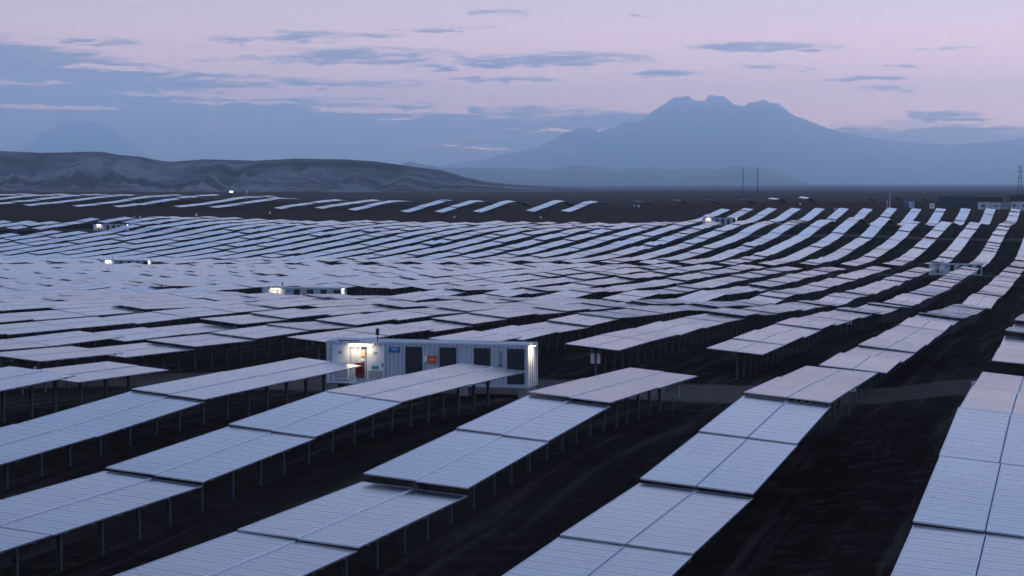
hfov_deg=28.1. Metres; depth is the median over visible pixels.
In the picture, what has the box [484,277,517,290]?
solar table
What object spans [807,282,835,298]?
solar table
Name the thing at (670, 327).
solar table
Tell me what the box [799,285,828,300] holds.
solar table
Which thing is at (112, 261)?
power container
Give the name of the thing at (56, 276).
solar table
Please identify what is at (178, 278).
solar table
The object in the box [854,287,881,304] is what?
solar table
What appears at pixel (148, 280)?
solar table
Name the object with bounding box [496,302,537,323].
solar table
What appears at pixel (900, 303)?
solar table
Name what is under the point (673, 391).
combiner box
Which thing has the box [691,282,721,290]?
solar table
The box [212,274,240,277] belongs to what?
solar table
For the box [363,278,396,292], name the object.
solar table
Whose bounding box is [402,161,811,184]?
foothills
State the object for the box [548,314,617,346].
solar table
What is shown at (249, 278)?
solar table
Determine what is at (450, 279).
solar table
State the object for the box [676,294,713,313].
solar table
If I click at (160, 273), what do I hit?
solar table
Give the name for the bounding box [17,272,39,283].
solar table
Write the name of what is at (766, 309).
solar table
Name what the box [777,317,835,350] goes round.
solar table
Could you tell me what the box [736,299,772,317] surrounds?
solar table
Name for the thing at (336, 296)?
solar table
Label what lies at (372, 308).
solar table
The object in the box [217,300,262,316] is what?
solar table
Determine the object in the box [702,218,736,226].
power container
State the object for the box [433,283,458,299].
solar table
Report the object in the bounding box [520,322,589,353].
solar table
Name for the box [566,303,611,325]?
solar table
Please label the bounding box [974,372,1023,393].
solar table
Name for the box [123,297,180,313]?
solar table
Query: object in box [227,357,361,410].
solar table
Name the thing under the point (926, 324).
solar table
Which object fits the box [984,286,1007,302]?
solar table
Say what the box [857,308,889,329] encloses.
solar table
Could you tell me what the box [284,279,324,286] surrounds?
solar table
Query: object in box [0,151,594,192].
hills
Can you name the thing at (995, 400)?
solar table
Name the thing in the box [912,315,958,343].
solar table
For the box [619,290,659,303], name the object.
solar table
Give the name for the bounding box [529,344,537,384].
end doors
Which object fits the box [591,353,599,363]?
combiner box
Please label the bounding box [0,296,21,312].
solar table
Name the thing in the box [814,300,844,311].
solar table
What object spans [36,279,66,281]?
solar table
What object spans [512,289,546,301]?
solar table
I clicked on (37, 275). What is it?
solar table
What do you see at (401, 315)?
solar table
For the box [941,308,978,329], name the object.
solar table
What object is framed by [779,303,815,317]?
solar table
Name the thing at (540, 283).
solar table
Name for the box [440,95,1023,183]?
volcano
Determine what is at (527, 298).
solar table
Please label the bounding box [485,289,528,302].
solar table
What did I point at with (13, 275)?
solar table
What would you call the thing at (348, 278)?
solar table
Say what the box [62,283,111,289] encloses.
solar table
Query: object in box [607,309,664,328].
solar table
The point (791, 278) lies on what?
solar table
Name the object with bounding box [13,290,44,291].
solar table
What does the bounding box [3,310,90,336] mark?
solar table
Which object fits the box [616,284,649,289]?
solar table
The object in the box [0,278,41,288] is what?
solar table
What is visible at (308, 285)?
solar table
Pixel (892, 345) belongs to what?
solar table
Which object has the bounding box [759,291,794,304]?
solar table
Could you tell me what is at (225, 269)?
solar table
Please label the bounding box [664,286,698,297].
solar table
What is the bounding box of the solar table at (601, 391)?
[529,378,657,444]
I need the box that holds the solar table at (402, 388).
[325,375,469,436]
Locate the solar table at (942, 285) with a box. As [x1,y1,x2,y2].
[930,281,954,297]
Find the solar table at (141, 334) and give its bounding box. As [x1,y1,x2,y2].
[93,327,184,361]
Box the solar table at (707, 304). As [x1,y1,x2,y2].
[689,301,734,314]
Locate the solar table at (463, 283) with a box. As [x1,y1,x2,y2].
[449,281,483,295]
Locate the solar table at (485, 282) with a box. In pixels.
[467,280,499,293]
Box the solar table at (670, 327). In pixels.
[635,321,703,356]
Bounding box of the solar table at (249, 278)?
[233,276,262,289]
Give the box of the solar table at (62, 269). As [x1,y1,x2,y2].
[48,268,74,269]
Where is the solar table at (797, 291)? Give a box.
[782,288,812,302]
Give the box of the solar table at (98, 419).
[18,391,204,466]
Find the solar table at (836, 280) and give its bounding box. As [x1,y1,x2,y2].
[823,278,848,292]
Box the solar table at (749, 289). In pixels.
[728,286,758,299]
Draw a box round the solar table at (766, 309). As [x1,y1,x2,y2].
[742,306,790,328]
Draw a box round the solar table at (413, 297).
[385,293,440,308]
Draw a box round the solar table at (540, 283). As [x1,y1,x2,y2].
[524,280,555,295]
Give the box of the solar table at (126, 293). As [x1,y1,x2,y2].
[106,292,145,309]
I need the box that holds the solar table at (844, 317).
[809,312,861,339]
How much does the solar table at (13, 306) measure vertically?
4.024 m
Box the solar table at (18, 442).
[0,424,95,488]
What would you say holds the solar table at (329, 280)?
on the ground
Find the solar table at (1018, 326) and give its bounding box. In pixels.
[1013,324,1023,327]
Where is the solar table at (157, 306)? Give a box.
[111,302,190,327]
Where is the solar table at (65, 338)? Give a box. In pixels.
[7,331,122,368]
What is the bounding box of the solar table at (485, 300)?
[462,297,513,314]
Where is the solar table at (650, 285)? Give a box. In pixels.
[634,283,663,289]
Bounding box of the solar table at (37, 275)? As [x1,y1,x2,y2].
[29,273,54,277]
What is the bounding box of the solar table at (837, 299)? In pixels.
[819,295,853,310]
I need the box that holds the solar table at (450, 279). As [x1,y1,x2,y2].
[432,277,467,289]
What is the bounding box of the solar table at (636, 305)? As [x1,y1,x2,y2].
[618,302,647,321]
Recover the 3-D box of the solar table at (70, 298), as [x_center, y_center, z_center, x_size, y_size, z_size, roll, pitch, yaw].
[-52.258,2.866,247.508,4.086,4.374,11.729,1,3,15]
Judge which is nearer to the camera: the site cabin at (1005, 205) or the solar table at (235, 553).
the solar table at (235, 553)
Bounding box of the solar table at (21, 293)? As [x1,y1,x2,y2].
[0,291,47,311]
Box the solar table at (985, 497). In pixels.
[913,456,1023,537]
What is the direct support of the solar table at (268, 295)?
on the ground
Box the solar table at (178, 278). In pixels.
[157,277,192,288]
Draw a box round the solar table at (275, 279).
[258,277,293,281]
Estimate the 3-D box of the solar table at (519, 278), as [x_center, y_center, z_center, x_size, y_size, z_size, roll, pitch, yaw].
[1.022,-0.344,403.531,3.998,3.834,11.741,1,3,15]
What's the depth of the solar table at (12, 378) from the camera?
108.33 m
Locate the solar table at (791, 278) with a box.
[779,276,802,288]
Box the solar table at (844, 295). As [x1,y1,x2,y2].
[829,293,861,310]
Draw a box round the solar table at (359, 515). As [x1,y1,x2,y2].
[237,481,467,575]
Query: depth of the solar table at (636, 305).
260.38 m
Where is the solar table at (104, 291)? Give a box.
[74,290,119,292]
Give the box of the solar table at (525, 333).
[482,325,557,341]
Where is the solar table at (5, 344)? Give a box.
[0,339,52,367]
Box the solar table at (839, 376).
[782,366,876,427]
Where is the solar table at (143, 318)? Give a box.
[103,312,188,342]
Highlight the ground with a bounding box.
[0,184,1023,575]
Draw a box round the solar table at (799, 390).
[744,377,855,435]
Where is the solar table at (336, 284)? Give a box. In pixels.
[318,282,356,287]
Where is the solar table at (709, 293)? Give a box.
[691,290,726,306]
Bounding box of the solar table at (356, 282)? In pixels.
[339,280,378,294]
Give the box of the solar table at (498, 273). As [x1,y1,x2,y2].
[484,271,514,283]
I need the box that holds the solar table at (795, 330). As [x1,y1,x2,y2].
[760,324,820,359]
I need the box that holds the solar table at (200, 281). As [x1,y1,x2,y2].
[187,279,212,286]
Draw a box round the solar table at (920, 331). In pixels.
[890,325,944,358]
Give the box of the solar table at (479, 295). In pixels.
[464,294,501,298]
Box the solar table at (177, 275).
[161,273,194,287]
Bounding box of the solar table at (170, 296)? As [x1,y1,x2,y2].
[132,294,194,311]
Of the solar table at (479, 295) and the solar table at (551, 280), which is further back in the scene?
the solar table at (551, 280)
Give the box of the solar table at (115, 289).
[95,287,137,291]
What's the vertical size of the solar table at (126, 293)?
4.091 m
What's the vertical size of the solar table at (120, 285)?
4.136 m
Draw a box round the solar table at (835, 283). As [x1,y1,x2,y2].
[819,281,843,295]
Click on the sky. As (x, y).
(438, 83)
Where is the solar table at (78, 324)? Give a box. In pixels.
[35,316,134,346]
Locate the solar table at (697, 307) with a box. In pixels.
[676,305,716,315]
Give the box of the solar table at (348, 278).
[334,276,364,289]
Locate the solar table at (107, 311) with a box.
[57,306,143,330]
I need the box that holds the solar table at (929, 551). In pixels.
[891,525,1023,575]
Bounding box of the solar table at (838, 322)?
[800,315,849,344]
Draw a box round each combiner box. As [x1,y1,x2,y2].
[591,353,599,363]
[666,382,679,410]
[849,387,855,417]
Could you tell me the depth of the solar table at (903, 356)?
139.91 m
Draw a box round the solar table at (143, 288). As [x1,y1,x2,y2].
[124,285,164,291]
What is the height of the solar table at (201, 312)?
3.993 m
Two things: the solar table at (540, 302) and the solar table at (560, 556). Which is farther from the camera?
the solar table at (540, 302)
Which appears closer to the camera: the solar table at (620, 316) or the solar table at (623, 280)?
the solar table at (620, 316)
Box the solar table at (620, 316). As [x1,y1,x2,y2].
[578,311,642,334]
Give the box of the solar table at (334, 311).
[303,307,368,332]
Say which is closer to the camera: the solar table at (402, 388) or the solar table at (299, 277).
the solar table at (402, 388)
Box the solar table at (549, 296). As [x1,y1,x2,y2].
[533,294,572,310]
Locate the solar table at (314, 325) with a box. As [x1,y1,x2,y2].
[268,321,355,353]
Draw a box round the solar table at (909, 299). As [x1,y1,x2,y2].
[893,295,923,317]
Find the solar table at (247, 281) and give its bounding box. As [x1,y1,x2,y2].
[241,280,263,293]
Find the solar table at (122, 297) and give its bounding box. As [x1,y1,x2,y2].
[93,296,139,314]
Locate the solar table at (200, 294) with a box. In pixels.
[168,291,226,300]
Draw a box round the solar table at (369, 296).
[357,295,381,305]
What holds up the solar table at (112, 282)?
on the ground
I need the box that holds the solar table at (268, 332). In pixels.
[211,325,308,361]
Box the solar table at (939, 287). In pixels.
[926,285,950,300]
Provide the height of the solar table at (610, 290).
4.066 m
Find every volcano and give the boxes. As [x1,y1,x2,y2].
[13,120,156,159]
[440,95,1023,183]
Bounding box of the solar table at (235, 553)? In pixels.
[114,531,357,575]
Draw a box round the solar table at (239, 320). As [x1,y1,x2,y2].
[200,314,287,344]
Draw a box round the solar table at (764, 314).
[740,309,776,332]
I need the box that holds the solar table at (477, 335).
[429,330,520,340]
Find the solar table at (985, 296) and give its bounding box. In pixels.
[970,294,998,312]
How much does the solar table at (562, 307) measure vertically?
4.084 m
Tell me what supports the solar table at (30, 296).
on the ground
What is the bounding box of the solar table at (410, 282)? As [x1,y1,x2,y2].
[392,280,429,293]
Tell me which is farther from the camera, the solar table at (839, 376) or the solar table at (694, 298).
the solar table at (694, 298)
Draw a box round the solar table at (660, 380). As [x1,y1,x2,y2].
[588,367,697,423]
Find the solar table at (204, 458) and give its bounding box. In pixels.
[106,426,314,526]
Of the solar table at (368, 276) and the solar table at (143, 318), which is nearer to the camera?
the solar table at (143, 318)
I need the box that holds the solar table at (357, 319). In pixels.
[316,313,397,329]
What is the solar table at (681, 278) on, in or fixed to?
on the ground
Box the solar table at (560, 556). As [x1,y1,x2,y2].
[502,537,692,575]
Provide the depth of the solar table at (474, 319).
189.50 m
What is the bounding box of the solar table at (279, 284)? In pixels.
[264,281,294,286]
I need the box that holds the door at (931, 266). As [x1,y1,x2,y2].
[930,265,934,273]
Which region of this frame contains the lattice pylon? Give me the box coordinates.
[1017,166,1022,194]
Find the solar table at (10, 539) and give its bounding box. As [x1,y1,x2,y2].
[0,528,50,553]
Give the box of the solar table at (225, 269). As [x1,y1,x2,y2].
[209,267,240,270]
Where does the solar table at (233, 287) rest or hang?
on the ground
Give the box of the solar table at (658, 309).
[631,305,684,323]
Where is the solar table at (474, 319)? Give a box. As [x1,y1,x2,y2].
[431,314,506,332]
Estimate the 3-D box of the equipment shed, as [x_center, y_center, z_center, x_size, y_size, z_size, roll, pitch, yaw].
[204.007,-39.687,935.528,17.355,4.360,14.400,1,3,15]
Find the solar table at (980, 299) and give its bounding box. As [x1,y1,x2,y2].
[966,296,996,315]
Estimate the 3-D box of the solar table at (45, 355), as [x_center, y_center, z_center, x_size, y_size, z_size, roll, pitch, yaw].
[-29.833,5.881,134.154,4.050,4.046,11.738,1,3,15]
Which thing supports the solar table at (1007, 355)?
on the ground
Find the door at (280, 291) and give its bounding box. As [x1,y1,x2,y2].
[278,289,284,294]
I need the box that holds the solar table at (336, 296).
[312,294,368,299]
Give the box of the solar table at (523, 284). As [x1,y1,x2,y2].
[505,282,539,295]
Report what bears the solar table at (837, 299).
on the ground
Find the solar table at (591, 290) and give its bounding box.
[570,288,606,303]
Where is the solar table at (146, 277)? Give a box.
[134,276,167,278]
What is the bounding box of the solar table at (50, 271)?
[33,270,66,279]
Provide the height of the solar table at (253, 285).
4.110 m
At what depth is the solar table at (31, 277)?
405.94 m
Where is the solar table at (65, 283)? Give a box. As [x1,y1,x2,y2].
[36,281,79,285]
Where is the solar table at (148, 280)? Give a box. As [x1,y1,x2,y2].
[131,278,168,282]
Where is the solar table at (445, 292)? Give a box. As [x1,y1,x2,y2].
[424,288,465,300]
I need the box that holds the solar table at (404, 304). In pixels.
[371,301,432,323]
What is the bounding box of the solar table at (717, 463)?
[640,432,797,548]
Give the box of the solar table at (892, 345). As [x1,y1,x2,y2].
[859,337,925,377]
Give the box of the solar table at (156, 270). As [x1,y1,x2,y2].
[143,268,174,276]
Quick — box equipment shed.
[938,196,978,205]
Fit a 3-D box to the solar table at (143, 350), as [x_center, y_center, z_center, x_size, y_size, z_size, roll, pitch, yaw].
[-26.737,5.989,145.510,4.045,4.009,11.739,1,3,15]
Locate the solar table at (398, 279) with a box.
[382,277,411,290]
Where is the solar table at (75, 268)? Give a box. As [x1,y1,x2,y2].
[70,266,95,270]
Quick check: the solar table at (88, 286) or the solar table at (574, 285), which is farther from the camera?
the solar table at (574, 285)
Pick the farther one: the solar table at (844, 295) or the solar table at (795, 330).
the solar table at (844, 295)
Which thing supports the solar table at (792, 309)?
on the ground
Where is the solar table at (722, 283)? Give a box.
[703,280,730,289]
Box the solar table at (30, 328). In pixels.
[0,322,75,350]
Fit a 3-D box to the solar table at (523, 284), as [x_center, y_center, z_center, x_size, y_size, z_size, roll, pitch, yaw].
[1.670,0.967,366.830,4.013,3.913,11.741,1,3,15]
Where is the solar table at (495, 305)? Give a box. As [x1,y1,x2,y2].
[471,303,523,325]
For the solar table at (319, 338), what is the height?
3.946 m
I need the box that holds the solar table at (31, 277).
[11,277,49,278]
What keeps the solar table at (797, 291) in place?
on the ground
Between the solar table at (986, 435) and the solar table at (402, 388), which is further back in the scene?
the solar table at (402, 388)
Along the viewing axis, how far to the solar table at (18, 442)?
88.05 m
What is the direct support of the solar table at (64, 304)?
on the ground
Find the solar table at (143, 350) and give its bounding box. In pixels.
[91,343,194,381]
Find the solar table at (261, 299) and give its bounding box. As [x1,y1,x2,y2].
[242,298,288,317]
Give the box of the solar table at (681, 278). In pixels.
[668,276,696,287]
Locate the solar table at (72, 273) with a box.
[50,272,82,274]
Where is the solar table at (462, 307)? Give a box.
[434,303,496,329]
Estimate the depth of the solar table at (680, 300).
292.67 m
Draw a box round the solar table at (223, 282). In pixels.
[207,280,245,291]
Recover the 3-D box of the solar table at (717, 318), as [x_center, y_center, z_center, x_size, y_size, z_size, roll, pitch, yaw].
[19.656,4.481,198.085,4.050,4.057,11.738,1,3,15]
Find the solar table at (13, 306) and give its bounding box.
[0,301,52,323]
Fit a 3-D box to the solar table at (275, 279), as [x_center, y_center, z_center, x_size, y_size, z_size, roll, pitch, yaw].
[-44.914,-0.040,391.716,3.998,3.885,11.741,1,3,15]
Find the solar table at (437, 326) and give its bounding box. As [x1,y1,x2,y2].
[397,320,471,338]
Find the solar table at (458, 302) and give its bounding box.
[434,300,481,314]
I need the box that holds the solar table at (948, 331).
[927,311,969,334]
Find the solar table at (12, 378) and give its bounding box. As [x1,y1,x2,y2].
[0,366,76,422]
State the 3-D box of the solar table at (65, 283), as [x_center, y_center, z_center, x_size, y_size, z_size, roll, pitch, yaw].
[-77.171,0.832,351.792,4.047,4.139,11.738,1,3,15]
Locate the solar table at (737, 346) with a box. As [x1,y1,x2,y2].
[706,339,784,378]
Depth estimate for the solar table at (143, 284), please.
360.53 m
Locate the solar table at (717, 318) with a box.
[685,314,744,341]
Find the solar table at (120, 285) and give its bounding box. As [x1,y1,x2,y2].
[101,283,136,287]
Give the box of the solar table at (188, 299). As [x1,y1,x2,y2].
[175,299,211,316]
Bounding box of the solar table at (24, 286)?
[1,283,47,289]
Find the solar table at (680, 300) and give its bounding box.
[662,298,693,316]
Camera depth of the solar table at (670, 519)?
64.95 m
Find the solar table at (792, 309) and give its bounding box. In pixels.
[760,304,803,324]
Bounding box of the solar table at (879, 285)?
[866,283,893,298]
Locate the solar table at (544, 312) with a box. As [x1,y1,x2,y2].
[510,307,565,324]
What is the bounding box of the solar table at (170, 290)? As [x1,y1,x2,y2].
[142,288,192,292]
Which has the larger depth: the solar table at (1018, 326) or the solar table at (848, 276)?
the solar table at (848, 276)
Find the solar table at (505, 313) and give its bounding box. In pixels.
[468,308,538,328]
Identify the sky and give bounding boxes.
[0,0,1023,166]
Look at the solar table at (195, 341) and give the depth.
156.22 m
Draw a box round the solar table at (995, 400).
[960,386,1023,416]
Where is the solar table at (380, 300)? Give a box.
[365,298,401,312]
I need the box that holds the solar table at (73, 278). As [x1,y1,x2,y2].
[62,277,92,280]
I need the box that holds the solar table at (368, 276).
[351,274,385,278]
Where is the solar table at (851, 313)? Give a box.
[829,310,870,334]
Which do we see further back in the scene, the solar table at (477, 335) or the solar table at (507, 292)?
the solar table at (507, 292)
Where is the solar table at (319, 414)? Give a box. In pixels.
[229,392,401,474]
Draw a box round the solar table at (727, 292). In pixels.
[708,290,737,300]
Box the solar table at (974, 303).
[962,300,993,321]
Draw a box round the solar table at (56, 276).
[41,274,77,279]
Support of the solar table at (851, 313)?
on the ground
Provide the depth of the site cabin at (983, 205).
901.44 m
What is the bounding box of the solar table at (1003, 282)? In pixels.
[991,280,1013,285]
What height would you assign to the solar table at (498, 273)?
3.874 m
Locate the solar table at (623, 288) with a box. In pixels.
[606,285,637,300]
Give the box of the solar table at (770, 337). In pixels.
[734,330,803,368]
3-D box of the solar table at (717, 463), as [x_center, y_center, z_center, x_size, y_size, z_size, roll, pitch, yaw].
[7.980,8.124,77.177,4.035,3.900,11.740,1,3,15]
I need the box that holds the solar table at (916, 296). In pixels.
[899,293,928,312]
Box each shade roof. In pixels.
[978,197,1002,202]
[1009,195,1023,202]
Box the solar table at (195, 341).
[148,334,255,371]
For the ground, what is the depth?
117.84 m
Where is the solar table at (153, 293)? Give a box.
[140,292,172,294]
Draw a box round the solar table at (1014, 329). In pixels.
[1006,327,1023,332]
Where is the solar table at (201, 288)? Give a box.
[180,285,226,291]
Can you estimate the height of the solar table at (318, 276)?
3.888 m
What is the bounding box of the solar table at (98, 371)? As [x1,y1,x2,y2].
[36,361,168,412]
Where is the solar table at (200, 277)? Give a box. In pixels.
[182,275,216,286]
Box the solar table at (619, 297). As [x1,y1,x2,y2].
[602,294,644,309]
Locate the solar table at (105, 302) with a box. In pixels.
[78,298,146,316]
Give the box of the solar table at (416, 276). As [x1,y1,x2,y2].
[401,274,435,288]
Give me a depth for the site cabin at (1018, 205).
900.56 m
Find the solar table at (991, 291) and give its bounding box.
[980,288,1005,295]
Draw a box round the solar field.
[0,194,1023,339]
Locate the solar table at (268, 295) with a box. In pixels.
[239,293,297,311]
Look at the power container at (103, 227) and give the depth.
758.21 m
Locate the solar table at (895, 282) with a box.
[880,279,903,293]
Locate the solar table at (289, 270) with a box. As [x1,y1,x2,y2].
[274,269,303,275]
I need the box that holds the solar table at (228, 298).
[205,295,253,315]
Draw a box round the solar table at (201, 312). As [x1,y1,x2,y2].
[152,307,234,324]
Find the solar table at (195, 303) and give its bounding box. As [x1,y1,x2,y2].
[159,299,231,323]
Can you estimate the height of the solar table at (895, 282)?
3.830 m
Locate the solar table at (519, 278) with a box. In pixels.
[503,275,533,289]
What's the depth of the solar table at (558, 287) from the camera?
352.39 m
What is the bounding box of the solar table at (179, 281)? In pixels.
[157,280,191,288]
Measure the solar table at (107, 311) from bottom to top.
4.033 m
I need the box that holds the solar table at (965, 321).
[946,306,982,326]
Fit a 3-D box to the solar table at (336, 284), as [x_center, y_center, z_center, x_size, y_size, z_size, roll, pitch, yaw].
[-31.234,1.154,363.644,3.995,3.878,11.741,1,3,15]
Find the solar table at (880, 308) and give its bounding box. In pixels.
[857,304,897,326]
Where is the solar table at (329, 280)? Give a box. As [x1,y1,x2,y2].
[308,278,344,282]
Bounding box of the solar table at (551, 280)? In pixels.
[537,278,570,293]
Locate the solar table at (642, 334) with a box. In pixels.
[601,328,678,365]
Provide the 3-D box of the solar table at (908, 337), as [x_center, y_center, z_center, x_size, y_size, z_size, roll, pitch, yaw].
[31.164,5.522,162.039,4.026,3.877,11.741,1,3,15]
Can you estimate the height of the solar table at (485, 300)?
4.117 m
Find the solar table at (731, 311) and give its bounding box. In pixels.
[706,307,761,336]
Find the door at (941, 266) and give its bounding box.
[940,265,943,273]
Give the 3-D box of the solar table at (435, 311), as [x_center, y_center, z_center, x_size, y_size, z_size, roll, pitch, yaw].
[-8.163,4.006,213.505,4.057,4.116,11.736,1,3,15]
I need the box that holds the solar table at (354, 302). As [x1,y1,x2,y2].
[324,299,381,315]
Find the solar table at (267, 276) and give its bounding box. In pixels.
[257,275,281,281]
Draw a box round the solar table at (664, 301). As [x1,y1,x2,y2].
[643,299,684,317]
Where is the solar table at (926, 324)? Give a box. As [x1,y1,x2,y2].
[899,318,952,350]
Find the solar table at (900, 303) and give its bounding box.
[884,299,917,320]
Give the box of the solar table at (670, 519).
[560,483,752,575]
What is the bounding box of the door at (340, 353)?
[332,345,349,379]
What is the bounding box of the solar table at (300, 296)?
[289,295,327,308]
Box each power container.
[93,224,129,230]
[100,257,151,263]
[262,282,346,299]
[326,328,537,397]
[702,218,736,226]
[929,260,982,275]
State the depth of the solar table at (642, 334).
163.48 m
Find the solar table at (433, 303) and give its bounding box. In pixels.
[417,301,449,321]
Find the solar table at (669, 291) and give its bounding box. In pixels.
[653,289,686,304]
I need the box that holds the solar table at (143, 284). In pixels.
[124,283,171,286]
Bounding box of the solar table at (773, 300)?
[749,295,783,312]
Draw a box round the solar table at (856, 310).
[836,307,880,331]
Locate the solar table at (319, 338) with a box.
[288,330,388,359]
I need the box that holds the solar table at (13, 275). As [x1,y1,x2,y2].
[0,274,33,278]
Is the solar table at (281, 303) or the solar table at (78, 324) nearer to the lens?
the solar table at (78, 324)
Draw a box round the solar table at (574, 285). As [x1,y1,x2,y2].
[561,283,594,297]
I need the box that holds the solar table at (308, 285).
[289,284,327,286]
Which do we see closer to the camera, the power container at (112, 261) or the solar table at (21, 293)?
the solar table at (21, 293)
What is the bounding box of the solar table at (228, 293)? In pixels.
[205,291,248,296]
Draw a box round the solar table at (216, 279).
[208,278,244,290]
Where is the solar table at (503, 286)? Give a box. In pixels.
[486,283,522,295]
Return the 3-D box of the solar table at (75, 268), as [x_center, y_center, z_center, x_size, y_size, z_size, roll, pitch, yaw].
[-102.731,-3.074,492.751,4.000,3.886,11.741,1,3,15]
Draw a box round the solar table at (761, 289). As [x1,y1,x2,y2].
[744,286,768,298]
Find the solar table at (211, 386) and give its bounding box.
[132,371,290,430]
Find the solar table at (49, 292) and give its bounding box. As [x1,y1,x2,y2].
[31,290,80,309]
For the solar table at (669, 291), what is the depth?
338.58 m
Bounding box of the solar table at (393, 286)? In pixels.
[376,283,410,295]
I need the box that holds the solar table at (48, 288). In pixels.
[23,286,78,290]
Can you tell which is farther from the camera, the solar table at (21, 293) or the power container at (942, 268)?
the power container at (942, 268)
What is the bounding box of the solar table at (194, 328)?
[152,323,238,354]
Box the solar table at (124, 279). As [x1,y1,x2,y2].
[114,277,138,281]
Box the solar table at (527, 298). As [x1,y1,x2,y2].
[518,297,543,308]
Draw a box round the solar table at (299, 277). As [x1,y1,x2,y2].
[282,274,316,286]
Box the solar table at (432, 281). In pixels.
[414,278,448,290]
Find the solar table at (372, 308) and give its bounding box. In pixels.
[341,305,401,327]
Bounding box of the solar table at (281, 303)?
[246,299,315,324]
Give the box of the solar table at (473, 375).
[404,363,525,417]
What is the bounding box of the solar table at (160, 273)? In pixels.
[139,271,171,275]
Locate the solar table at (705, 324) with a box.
[665,317,725,348]
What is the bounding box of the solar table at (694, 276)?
[681,274,707,283]
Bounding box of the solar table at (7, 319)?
[0,314,33,338]
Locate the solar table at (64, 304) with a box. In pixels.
[35,301,101,320]
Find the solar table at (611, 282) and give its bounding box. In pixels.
[590,279,622,293]
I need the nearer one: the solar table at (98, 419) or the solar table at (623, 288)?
the solar table at (98, 419)
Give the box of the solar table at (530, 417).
[456,395,609,483]
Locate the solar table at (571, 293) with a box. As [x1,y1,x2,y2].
[551,290,591,303]
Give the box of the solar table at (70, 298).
[42,296,98,316]
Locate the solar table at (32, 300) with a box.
[0,298,56,320]
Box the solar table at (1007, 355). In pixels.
[992,348,1023,363]
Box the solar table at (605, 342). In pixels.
[565,335,650,375]
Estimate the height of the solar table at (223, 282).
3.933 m
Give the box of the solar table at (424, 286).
[405,284,446,291]
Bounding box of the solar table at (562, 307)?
[532,303,590,323]
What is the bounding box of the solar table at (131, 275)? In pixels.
[115,273,148,277]
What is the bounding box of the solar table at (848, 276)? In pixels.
[836,274,861,288]
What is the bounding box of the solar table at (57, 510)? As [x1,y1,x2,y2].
[0,471,202,575]
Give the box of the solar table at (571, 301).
[544,298,591,316]
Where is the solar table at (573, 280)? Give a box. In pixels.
[553,277,584,284]
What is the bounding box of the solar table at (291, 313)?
[250,308,330,339]
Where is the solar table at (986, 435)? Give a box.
[939,407,1023,466]
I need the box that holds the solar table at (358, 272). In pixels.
[345,270,374,275]
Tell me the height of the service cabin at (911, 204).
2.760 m
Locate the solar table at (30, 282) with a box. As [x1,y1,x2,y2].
[19,281,46,284]
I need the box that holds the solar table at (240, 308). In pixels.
[204,304,276,327]
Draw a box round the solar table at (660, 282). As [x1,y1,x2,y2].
[643,280,674,294]
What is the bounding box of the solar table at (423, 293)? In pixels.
[398,291,443,308]
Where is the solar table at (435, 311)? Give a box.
[402,308,467,333]
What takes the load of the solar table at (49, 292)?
on the ground
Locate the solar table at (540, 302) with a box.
[520,299,570,321]
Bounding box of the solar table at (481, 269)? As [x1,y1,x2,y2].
[468,267,497,279]
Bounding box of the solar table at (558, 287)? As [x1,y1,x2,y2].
[544,285,572,292]
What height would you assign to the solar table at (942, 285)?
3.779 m
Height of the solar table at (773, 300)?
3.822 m
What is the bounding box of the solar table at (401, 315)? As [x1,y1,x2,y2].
[368,310,434,337]
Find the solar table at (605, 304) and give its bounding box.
[582,301,634,324]
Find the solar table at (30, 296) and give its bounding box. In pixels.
[16,294,62,310]
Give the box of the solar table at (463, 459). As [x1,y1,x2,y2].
[363,430,548,539]
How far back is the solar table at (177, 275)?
422.21 m
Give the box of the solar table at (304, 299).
[284,297,325,315]
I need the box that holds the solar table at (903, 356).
[845,347,914,389]
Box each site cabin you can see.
[977,202,989,208]
[990,202,1000,209]
[1001,203,1010,208]
[1011,202,1023,209]
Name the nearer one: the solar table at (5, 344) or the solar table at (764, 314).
the solar table at (5, 344)
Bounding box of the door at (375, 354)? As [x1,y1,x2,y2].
[367,346,384,379]
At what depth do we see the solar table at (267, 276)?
418.07 m
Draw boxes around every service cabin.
[903,202,908,207]
[909,202,913,207]
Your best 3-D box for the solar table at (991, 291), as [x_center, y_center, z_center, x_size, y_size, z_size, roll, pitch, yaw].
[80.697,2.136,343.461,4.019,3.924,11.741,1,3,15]
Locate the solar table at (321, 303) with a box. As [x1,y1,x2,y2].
[301,300,352,321]
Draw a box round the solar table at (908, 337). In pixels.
[877,330,935,366]
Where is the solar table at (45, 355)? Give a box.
[0,346,122,394]
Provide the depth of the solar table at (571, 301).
270.36 m
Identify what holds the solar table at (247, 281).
on the ground
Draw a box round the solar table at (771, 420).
[699,395,830,444]
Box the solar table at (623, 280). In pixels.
[606,277,634,285]
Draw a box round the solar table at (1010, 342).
[999,336,1023,349]
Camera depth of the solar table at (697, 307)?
246.52 m
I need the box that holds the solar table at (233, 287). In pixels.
[206,284,251,292]
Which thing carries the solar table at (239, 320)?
on the ground
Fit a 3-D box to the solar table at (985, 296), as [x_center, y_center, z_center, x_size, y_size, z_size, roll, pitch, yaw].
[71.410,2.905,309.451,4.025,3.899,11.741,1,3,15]
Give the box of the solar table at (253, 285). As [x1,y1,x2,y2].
[233,282,276,293]
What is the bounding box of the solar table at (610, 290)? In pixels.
[592,288,622,300]
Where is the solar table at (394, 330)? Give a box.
[342,324,433,338]
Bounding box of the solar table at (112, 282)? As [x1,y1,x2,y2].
[101,280,138,285]
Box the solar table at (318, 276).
[306,274,337,284]
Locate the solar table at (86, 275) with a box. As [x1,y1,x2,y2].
[73,273,104,281]
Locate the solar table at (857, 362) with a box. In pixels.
[819,352,901,403]
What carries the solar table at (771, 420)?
on the ground

